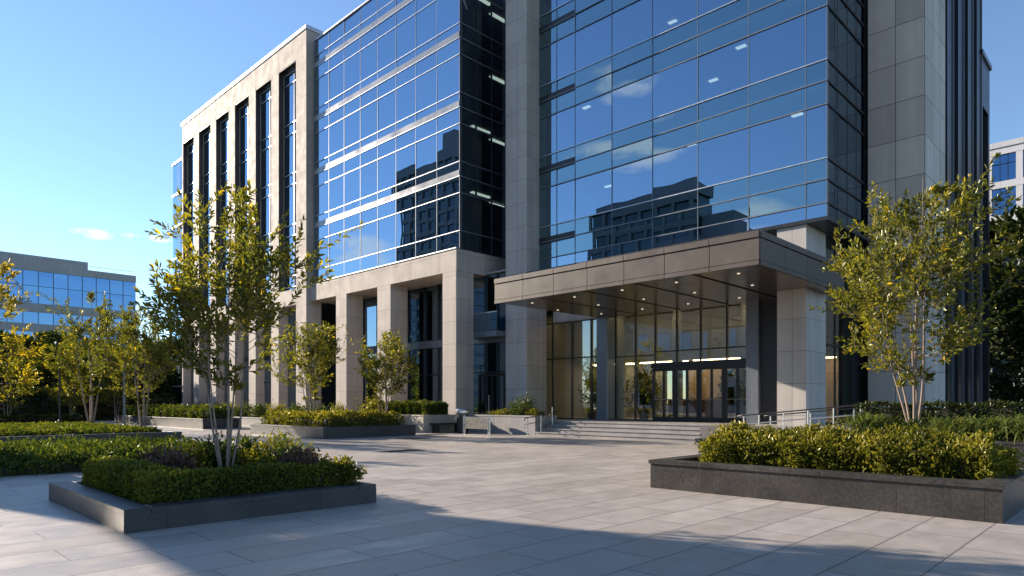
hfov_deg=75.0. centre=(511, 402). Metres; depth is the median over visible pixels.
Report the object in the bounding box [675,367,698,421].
door
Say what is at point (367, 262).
window
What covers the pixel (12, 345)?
tree
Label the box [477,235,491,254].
side window
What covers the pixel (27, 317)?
window
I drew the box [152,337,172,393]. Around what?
tree
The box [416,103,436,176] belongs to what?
window
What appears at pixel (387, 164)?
window
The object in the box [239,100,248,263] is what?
slot window
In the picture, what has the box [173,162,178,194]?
wing window
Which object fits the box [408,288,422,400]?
colonnade window
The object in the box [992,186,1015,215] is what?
window
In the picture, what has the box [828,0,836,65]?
bay side window
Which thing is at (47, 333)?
tree
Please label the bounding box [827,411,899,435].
strap leaf plant
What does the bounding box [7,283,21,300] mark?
window
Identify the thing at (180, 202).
wing window
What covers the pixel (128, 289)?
window
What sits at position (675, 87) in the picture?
window
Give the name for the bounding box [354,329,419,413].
tree
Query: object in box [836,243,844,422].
corner window
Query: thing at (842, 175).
bay side window
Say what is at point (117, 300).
window
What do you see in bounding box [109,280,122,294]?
window
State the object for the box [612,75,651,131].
window
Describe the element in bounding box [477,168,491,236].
side window
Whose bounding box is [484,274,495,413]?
colonnade window
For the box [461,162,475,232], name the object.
side window
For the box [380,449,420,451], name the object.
drain grate
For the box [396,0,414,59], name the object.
window
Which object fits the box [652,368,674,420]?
door
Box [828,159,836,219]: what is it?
bay side window
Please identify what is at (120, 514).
planter
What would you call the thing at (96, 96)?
sky
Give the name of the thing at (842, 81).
bay side window
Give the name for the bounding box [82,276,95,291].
window
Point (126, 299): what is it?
window
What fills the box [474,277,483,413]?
colonnade window
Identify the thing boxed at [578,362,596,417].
potted plant
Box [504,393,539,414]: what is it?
shrub
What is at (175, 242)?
wing window
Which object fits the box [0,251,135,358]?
office building
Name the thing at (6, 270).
window
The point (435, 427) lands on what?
bench
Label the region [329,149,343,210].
window
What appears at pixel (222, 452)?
shrub
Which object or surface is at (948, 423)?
strap leaf plant
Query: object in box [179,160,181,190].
wing window
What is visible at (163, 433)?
planter
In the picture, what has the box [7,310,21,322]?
window
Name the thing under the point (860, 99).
bay side window
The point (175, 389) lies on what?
wing window
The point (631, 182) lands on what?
window
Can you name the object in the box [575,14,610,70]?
window
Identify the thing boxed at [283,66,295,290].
slot window
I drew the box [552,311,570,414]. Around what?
entrance window
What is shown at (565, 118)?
window pane
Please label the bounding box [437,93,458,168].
window
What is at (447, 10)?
window
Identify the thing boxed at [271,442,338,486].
shrub
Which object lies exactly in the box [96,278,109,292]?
window
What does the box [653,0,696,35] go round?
window pane
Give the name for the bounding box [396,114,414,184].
window
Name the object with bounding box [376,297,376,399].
colonnade window
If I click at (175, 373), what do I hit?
wing window
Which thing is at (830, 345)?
corner window
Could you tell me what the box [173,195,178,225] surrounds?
wing window
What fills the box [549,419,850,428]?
terrace
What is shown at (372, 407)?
shrub
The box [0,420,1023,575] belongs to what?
plaza
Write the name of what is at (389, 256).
window
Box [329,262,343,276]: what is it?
window
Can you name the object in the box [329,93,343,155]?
window
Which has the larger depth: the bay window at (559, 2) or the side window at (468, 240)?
the side window at (468, 240)
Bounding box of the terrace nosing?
[549,421,699,425]
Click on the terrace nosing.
(628, 423)
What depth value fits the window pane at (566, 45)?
35.02 m
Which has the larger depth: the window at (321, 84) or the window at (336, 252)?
the window at (321, 84)
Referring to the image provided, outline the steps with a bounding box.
[535,424,699,442]
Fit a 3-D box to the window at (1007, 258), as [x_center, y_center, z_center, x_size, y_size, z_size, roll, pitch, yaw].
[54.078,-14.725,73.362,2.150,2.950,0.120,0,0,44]
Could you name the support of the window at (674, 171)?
in the office building at (544, 200)
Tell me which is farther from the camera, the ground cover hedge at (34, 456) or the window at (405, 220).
the window at (405, 220)
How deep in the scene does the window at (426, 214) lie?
38.87 m
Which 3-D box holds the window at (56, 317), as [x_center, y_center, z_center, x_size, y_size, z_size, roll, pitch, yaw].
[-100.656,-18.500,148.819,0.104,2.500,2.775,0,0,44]
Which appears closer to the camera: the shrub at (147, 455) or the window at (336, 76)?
the shrub at (147, 455)
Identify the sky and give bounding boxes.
[0,0,1023,402]
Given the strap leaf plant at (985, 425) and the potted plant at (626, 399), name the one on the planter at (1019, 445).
the strap leaf plant at (985, 425)
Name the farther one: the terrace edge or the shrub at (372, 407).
the shrub at (372, 407)
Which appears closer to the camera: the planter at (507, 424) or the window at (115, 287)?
the planter at (507, 424)
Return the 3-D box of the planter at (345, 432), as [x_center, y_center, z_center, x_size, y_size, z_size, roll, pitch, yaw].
[-8.869,1.299,32.727,7.140,0.498,4.940,0,0,44]
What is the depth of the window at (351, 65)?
44.38 m
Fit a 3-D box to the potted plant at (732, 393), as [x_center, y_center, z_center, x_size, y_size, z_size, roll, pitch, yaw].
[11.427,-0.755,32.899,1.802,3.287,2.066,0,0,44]
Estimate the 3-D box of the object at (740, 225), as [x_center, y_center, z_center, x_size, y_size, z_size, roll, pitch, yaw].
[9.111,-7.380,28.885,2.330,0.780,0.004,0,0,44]
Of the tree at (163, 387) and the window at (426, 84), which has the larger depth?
the tree at (163, 387)
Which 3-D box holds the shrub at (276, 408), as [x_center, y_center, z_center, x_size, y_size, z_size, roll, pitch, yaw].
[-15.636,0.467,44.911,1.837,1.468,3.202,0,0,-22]
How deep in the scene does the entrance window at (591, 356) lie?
35.54 m
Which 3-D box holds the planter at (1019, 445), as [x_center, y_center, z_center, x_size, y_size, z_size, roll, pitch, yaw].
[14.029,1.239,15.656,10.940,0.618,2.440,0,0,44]
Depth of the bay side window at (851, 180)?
27.86 m
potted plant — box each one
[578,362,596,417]
[595,366,631,406]
[629,359,662,419]
[716,369,735,417]
[728,356,745,417]
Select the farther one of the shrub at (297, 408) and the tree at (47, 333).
the tree at (47, 333)
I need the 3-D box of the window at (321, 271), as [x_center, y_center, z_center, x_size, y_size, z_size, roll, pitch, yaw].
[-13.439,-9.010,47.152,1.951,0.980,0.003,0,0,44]
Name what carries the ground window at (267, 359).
in the office building at (544, 200)
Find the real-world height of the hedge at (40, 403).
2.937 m
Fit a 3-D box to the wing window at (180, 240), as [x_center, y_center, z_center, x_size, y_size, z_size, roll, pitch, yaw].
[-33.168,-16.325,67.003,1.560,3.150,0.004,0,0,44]
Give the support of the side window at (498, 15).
in the office building at (544, 200)
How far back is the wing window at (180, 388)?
67.20 m
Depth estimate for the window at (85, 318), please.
152.56 m
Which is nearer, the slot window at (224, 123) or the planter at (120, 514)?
the planter at (120, 514)
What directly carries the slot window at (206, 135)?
in the office building at (544, 200)
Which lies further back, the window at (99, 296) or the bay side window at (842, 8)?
the window at (99, 296)
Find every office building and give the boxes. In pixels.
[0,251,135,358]
[172,0,991,425]
[990,137,1023,407]
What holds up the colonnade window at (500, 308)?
in the office building at (544, 200)
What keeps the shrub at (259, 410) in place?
in the planter at (249, 420)
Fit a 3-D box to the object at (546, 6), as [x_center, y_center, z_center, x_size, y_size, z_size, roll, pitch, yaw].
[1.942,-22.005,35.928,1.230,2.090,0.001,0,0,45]
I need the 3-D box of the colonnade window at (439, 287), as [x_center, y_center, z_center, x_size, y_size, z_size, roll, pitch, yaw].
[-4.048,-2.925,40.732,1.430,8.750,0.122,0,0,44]
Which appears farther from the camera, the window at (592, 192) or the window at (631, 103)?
the window at (592, 192)
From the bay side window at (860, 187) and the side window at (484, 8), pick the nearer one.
the bay side window at (860, 187)
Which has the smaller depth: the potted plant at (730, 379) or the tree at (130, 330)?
the tree at (130, 330)
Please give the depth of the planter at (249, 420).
45.99 m
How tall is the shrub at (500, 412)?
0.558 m
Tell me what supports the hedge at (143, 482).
on the planter at (120, 514)
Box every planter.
[0,430,181,443]
[49,480,375,533]
[114,415,239,428]
[233,416,265,424]
[250,423,415,438]
[398,414,455,432]
[469,414,556,434]
[648,454,1023,523]
[965,436,1023,467]
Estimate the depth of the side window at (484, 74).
38.13 m
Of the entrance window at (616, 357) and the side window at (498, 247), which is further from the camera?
the side window at (498, 247)
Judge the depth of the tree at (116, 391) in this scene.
58.55 m
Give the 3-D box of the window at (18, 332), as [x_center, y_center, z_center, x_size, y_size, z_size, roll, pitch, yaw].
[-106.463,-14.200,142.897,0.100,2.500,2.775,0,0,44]
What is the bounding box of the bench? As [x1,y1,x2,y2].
[429,422,456,432]
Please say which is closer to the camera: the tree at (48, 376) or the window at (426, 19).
the window at (426, 19)
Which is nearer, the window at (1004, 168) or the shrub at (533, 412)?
the shrub at (533, 412)
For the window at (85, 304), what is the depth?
152.41 m
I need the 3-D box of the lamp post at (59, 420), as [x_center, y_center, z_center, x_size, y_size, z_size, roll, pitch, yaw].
[-26.610,-1.010,39.275,0.440,5.120,0.440,0,0,44]
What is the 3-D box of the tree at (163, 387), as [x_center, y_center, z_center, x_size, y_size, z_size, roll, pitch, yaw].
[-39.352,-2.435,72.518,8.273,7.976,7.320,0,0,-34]
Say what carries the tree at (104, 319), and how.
on the planter at (163, 433)
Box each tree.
[0,259,48,400]
[0,329,17,382]
[0,333,57,394]
[0,343,39,414]
[0,347,40,396]
[14,330,80,387]
[15,331,91,391]
[20,343,104,397]
[35,291,134,422]
[38,350,105,413]
[55,336,110,387]
[70,343,151,393]
[78,304,180,427]
[84,349,155,419]
[94,345,159,392]
[110,349,172,395]
[128,178,363,468]
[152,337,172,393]
[259,320,365,411]
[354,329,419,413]
[808,152,1023,423]
[983,204,1023,403]
[990,219,1023,407]
[990,247,1023,377]
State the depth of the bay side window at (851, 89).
27.87 m
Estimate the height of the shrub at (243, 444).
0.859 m
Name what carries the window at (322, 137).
in the office building at (544, 200)
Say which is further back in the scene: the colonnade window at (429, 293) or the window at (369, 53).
the window at (369, 53)
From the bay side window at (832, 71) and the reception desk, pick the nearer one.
the bay side window at (832, 71)
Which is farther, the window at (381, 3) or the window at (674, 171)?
the window at (381, 3)
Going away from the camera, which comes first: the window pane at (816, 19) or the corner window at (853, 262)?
the window pane at (816, 19)
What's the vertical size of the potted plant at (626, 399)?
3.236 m
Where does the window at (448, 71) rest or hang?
in the office building at (544, 200)
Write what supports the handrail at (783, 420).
on the ramp
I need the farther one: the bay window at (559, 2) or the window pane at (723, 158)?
the bay window at (559, 2)
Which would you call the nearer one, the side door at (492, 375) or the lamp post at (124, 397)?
the lamp post at (124, 397)
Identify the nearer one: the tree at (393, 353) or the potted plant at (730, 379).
the tree at (393, 353)
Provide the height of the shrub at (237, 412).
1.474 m
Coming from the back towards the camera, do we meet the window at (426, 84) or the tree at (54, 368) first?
the tree at (54, 368)
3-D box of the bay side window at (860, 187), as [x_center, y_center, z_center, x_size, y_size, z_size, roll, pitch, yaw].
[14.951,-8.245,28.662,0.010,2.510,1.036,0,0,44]
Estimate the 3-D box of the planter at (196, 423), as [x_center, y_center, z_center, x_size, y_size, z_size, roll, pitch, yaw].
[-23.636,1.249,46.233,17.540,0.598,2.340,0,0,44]
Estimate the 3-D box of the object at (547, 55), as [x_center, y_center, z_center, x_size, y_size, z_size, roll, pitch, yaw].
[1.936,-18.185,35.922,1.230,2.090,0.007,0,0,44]
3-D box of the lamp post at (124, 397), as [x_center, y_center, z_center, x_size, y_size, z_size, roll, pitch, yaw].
[-18.334,-0.610,31.576,0.440,4.320,0.440,0,0,44]
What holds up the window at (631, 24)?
in the office building at (544, 200)
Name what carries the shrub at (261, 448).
in the planter at (120, 514)
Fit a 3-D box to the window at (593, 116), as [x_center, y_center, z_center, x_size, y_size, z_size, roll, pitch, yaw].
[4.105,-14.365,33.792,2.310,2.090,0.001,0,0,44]
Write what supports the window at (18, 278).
in the office building at (60, 280)
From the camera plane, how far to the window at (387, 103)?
41.60 m
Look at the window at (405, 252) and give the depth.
40.28 m
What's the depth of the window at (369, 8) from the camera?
43.04 m
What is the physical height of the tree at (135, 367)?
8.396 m
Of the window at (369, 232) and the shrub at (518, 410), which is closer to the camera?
the shrub at (518, 410)
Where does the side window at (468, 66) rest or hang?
in the office building at (544, 200)
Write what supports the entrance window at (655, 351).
in the office building at (544, 200)
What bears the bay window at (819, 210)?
in the office building at (544, 200)
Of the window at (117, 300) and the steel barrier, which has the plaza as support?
the steel barrier
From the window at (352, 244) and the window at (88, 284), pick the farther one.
the window at (88, 284)
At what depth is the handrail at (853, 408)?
23.00 m
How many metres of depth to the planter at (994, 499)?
9.81 m
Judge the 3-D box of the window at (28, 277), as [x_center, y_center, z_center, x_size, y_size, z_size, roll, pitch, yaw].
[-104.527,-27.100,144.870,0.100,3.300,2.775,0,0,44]
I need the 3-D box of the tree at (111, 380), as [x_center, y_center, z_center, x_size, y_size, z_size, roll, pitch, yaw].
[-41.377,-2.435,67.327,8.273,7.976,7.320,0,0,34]
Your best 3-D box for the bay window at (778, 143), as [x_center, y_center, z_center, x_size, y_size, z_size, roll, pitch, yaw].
[10.788,-10.545,27.239,2.330,2.090,0.002,0,0,45]
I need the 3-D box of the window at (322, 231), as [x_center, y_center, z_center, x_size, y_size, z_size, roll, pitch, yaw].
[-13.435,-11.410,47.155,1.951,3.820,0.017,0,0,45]
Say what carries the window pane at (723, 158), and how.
in the office building at (544, 200)
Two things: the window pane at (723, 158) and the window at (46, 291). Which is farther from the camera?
the window at (46, 291)
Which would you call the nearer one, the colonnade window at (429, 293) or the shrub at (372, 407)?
the shrub at (372, 407)
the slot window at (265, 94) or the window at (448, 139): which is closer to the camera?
the window at (448, 139)
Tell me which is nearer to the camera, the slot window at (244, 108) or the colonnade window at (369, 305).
the colonnade window at (369, 305)
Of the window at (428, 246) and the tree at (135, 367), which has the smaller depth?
the window at (428, 246)
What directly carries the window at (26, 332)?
in the office building at (60, 280)
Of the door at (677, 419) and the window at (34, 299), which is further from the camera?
the window at (34, 299)
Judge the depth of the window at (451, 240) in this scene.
37.47 m
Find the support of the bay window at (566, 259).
in the office building at (544, 200)
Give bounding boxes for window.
[0,270,6,282]
[0,309,6,321]
[7,268,21,283]
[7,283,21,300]
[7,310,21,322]
[7,330,21,336]
[22,269,37,285]
[22,285,37,302]
[22,311,37,323]
[22,331,35,337]
[38,271,52,287]
[38,286,52,304]
[38,312,52,324]
[53,273,67,288]
[53,288,67,305]
[53,314,67,325]
[68,275,81,290]
[68,290,81,306]
[68,315,81,326]
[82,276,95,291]
[82,291,95,308]
[82,316,95,327]
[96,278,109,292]
[96,292,109,309]
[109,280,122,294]
[109,294,122,310]
[111,319,122,327]
[123,281,135,295]
[123,295,135,311]
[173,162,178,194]
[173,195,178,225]
[173,227,178,258]
[173,359,178,385]
[173,387,178,405]
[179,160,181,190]
[179,192,181,223]
[179,226,181,251]
[179,357,181,384]
[179,387,181,404]
[187,140,193,308]
[190,340,193,404]
[203,128,209,304]
[206,328,209,403]
[220,115,228,304]
[224,324,227,403]
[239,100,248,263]
[244,327,248,407]
[260,84,270,295]
[264,313,270,408]
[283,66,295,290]
[287,307,295,408]
[315,32,328,55]
[315,47,328,108]
[315,102,328,162]
[315,157,328,215]
[315,212,328,269]
[315,267,328,280]
[329,21,343,45]
[329,36,343,101]
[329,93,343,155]
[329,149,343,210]
[329,206,343,264]
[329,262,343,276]
[344,9,359,34]
[344,25,359,90]
[344,83,359,148]
[344,142,359,204]
[344,200,359,261]
[344,258,359,274]
[360,0,376,23]
[360,73,376,140]
[360,133,376,197]
[360,253,376,269]
[361,13,376,80]
[361,193,376,256]
[363,297,375,409]
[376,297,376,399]
[378,0,393,10]
[378,0,395,70]
[378,61,395,130]
[378,124,395,191]
[378,186,395,251]
[378,248,395,265]
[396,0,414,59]
[396,50,414,121]
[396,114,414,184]
[396,179,414,246]
[396,243,414,261]
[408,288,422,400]
[416,0,436,47]
[416,37,436,111]
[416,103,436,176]
[416,170,436,241]
[416,237,436,256]
[423,285,436,400]
[437,0,458,34]
[437,23,458,101]
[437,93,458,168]
[437,162,458,235]
[437,231,458,251]
[437,284,442,401]
[461,0,475,29]
[461,24,475,97]
[461,93,475,165]
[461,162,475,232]
[461,231,475,251]
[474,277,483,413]
[477,0,491,37]
[477,32,491,104]
[477,100,491,170]
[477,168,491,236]
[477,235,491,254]
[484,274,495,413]
[492,0,505,45]
[492,40,505,110]
[492,107,505,175]
[492,173,505,240]
[492,239,505,257]
[496,272,505,411]
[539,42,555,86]
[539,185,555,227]
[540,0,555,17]
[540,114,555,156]
[540,257,555,269]
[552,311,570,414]
[557,0,568,6]
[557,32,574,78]
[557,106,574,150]
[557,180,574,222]
[557,253,574,265]
[571,319,589,417]
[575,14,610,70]
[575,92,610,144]
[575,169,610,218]
[575,246,610,262]
[590,319,596,417]
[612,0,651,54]
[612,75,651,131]
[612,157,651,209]
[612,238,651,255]
[615,317,633,418]
[634,315,653,418]
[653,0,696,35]
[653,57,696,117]
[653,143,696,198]
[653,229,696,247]
[654,313,675,362]
[676,310,699,361]
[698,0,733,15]
[698,37,747,101]
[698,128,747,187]
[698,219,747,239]
[700,308,725,360]
[726,305,745,358]
[749,14,804,84]
[749,111,804,175]
[749,207,804,229]
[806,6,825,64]
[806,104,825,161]
[806,203,825,219]
[826,240,835,423]
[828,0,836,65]
[828,61,836,161]
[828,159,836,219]
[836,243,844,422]
[838,0,846,75]
[838,71,846,169]
[838,167,846,225]
[845,262,853,416]
[848,0,855,84]
[848,81,855,175]
[848,174,855,229]
[856,90,863,181]
[857,1,863,93]
[857,180,863,234]
[992,152,1015,182]
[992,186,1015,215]
[1004,257,1014,265]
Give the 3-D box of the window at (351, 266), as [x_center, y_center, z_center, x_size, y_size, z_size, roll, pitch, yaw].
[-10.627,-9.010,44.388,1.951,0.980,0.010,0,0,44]
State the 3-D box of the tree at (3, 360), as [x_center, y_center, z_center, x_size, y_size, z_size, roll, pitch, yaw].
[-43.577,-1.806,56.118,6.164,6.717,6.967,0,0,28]
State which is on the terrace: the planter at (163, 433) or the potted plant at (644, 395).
the potted plant at (644, 395)
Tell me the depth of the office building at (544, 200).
34.79 m
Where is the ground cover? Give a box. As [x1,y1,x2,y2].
[0,420,161,436]
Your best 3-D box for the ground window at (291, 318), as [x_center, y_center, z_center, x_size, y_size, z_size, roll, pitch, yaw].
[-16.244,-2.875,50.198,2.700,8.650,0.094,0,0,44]
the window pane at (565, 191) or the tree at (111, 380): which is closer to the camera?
the window pane at (565, 191)
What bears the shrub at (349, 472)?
in the planter at (120, 514)
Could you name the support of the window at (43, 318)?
in the office building at (60, 280)
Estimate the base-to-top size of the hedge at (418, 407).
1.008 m
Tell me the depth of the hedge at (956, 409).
19.13 m
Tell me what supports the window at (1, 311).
in the office building at (60, 280)
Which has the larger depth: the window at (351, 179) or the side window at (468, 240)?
the window at (351, 179)
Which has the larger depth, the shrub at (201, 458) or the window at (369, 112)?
the window at (369, 112)
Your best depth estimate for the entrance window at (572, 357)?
36.45 m
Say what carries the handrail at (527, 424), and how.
on the plaza
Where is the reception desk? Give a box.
[665,399,728,417]
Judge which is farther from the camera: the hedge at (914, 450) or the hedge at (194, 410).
the hedge at (194, 410)
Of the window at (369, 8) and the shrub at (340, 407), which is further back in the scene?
the window at (369, 8)
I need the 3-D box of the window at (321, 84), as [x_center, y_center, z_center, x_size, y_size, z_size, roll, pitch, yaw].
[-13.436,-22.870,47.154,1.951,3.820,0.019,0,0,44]
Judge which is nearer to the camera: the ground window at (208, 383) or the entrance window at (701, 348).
the entrance window at (701, 348)
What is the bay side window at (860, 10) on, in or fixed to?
in the office building at (544, 200)
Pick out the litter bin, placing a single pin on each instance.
(460, 420)
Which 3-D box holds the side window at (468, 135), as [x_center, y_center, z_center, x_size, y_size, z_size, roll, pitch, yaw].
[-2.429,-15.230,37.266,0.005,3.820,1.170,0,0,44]
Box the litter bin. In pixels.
[455,409,470,432]
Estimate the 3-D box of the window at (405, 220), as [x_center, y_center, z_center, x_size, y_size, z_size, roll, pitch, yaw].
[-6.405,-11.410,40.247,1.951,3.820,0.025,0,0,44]
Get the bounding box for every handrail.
[524,406,552,435]
[737,402,889,428]
[764,403,900,424]
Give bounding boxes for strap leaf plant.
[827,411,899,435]
[917,415,978,438]
[958,414,1023,440]
[993,411,1023,442]
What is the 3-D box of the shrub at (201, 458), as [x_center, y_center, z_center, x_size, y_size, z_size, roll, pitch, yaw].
[-5.205,0.966,10.870,1.303,0.825,1.100,0,0,44]
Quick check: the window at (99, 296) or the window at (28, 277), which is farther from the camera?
the window at (99, 296)
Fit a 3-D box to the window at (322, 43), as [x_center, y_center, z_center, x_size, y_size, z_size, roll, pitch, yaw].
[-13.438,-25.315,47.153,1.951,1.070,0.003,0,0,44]
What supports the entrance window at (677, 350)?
in the office building at (544, 200)
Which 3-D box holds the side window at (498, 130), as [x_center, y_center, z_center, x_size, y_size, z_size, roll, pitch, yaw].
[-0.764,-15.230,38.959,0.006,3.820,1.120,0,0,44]
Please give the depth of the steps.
28.74 m
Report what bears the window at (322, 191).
in the office building at (544, 200)
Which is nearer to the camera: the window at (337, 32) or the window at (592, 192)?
the window at (592, 192)
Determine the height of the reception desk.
1.078 m
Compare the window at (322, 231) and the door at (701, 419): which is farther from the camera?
the window at (322, 231)
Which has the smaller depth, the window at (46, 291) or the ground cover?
the ground cover
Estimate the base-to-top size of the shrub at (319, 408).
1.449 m
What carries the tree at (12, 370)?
on the plaza
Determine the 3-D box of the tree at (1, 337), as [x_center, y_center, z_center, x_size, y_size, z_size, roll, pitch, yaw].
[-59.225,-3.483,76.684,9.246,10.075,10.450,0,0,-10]
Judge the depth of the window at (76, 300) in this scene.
150.89 m
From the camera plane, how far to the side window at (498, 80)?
38.94 m
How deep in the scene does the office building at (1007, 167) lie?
73.08 m
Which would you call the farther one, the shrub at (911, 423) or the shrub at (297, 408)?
the shrub at (297, 408)
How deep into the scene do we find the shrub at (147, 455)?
11.14 m
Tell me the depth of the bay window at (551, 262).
35.90 m
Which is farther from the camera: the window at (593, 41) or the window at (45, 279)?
the window at (45, 279)
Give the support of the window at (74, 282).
in the office building at (60, 280)
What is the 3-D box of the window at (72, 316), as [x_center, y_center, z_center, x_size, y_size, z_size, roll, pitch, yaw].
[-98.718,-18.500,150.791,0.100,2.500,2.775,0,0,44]
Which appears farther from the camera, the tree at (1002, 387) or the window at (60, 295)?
the window at (60, 295)
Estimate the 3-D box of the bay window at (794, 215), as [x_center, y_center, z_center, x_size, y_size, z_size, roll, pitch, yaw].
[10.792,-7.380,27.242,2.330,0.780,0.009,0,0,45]
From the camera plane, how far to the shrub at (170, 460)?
10.08 m
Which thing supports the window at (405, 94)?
in the office building at (544, 200)
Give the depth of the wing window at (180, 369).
67.20 m
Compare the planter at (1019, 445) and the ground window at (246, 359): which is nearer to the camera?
the planter at (1019, 445)
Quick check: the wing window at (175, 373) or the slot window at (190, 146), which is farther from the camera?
the wing window at (175, 373)
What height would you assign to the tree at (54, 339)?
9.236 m
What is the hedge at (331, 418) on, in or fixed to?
on the planter at (345, 432)
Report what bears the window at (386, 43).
in the office building at (544, 200)
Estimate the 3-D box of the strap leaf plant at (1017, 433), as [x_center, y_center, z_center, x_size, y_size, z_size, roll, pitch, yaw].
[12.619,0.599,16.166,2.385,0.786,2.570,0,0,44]
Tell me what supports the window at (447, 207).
in the office building at (544, 200)
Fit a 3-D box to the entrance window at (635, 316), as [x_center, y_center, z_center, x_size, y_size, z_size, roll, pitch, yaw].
[6.608,-2.010,33.230,1.150,5.680,0.097,0,0,44]
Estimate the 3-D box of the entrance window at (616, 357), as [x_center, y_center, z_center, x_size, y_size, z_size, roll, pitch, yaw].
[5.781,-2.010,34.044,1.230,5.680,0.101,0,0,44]
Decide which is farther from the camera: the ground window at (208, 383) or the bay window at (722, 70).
the ground window at (208, 383)
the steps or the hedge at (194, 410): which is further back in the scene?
the hedge at (194, 410)
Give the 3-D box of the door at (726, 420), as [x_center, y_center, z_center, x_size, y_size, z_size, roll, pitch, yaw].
[10.010,-0.397,29.651,1.220,2.575,0.168,0,0,44]
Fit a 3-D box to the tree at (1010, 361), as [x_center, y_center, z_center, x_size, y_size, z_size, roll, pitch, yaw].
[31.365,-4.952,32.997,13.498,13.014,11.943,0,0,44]
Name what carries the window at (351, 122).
in the office building at (544, 200)
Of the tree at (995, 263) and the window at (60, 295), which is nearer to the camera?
the tree at (995, 263)
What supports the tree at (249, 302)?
on the planter at (120, 514)
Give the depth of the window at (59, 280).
148.84 m
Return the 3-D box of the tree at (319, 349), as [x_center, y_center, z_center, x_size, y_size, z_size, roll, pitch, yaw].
[-9.979,-1.514,32.848,4.267,5.255,4.280,0,0,9]
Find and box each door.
[478,373,505,413]
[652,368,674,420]
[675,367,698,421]
[699,365,723,422]
[724,365,745,422]
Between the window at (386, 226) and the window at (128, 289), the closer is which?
the window at (386, 226)
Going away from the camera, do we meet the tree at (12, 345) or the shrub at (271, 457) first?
the shrub at (271, 457)
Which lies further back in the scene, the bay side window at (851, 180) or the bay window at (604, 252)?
the bay window at (604, 252)
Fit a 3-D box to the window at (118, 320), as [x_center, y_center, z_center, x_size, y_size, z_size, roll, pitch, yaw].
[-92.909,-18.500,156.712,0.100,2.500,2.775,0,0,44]
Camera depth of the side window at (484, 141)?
38.13 m
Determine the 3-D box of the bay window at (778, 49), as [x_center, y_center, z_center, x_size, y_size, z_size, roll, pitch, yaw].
[10.790,-14.365,27.240,2.330,2.090,0.003,0,0,45]
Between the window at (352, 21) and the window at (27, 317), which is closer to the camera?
the window at (352, 21)
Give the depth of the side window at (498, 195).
38.94 m
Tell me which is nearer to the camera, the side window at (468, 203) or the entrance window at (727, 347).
the entrance window at (727, 347)
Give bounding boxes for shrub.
[136,441,175,462]
[140,446,208,477]
[157,439,223,469]
[193,430,259,467]
[224,434,270,465]
[225,428,311,467]
[233,399,254,416]
[242,432,329,466]
[246,401,270,417]
[265,399,291,412]
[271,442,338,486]
[282,401,304,412]
[302,400,330,410]
[316,453,366,486]
[330,401,351,410]
[352,387,392,413]
[486,407,523,414]
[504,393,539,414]
[524,405,545,415]
[883,415,929,431]
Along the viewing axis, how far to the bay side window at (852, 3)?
27.95 m
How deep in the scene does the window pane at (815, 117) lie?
26.13 m
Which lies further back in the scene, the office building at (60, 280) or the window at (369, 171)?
the office building at (60, 280)
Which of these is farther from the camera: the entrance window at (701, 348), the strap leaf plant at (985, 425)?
the entrance window at (701, 348)
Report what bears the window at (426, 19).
in the office building at (544, 200)
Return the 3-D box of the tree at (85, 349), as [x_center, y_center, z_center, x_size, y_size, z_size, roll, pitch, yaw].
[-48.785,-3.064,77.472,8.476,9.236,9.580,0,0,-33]
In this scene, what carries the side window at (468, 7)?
in the office building at (544, 200)
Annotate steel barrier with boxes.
[463,415,490,434]
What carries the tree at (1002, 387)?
on the plaza
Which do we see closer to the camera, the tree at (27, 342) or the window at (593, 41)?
the window at (593, 41)
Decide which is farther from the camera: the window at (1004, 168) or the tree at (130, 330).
the window at (1004, 168)
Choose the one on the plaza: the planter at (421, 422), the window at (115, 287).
the planter at (421, 422)
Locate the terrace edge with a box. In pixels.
[700,425,850,440]
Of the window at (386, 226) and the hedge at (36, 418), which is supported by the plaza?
the hedge at (36, 418)
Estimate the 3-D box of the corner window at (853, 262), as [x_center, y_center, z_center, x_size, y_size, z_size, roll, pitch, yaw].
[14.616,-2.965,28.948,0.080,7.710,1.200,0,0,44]
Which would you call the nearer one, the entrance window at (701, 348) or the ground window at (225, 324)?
the entrance window at (701, 348)
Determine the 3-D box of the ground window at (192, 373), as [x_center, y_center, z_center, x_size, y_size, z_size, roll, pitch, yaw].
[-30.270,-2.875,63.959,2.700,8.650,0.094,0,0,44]
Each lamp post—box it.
[55,342,61,421]
[118,344,127,425]
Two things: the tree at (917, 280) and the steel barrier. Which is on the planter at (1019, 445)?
the tree at (917, 280)
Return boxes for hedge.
[0,391,177,420]
[0,413,84,423]
[0,432,213,476]
[81,454,340,503]
[120,403,233,418]
[259,409,405,426]
[382,399,448,414]
[694,420,1023,480]
[852,399,1023,435]

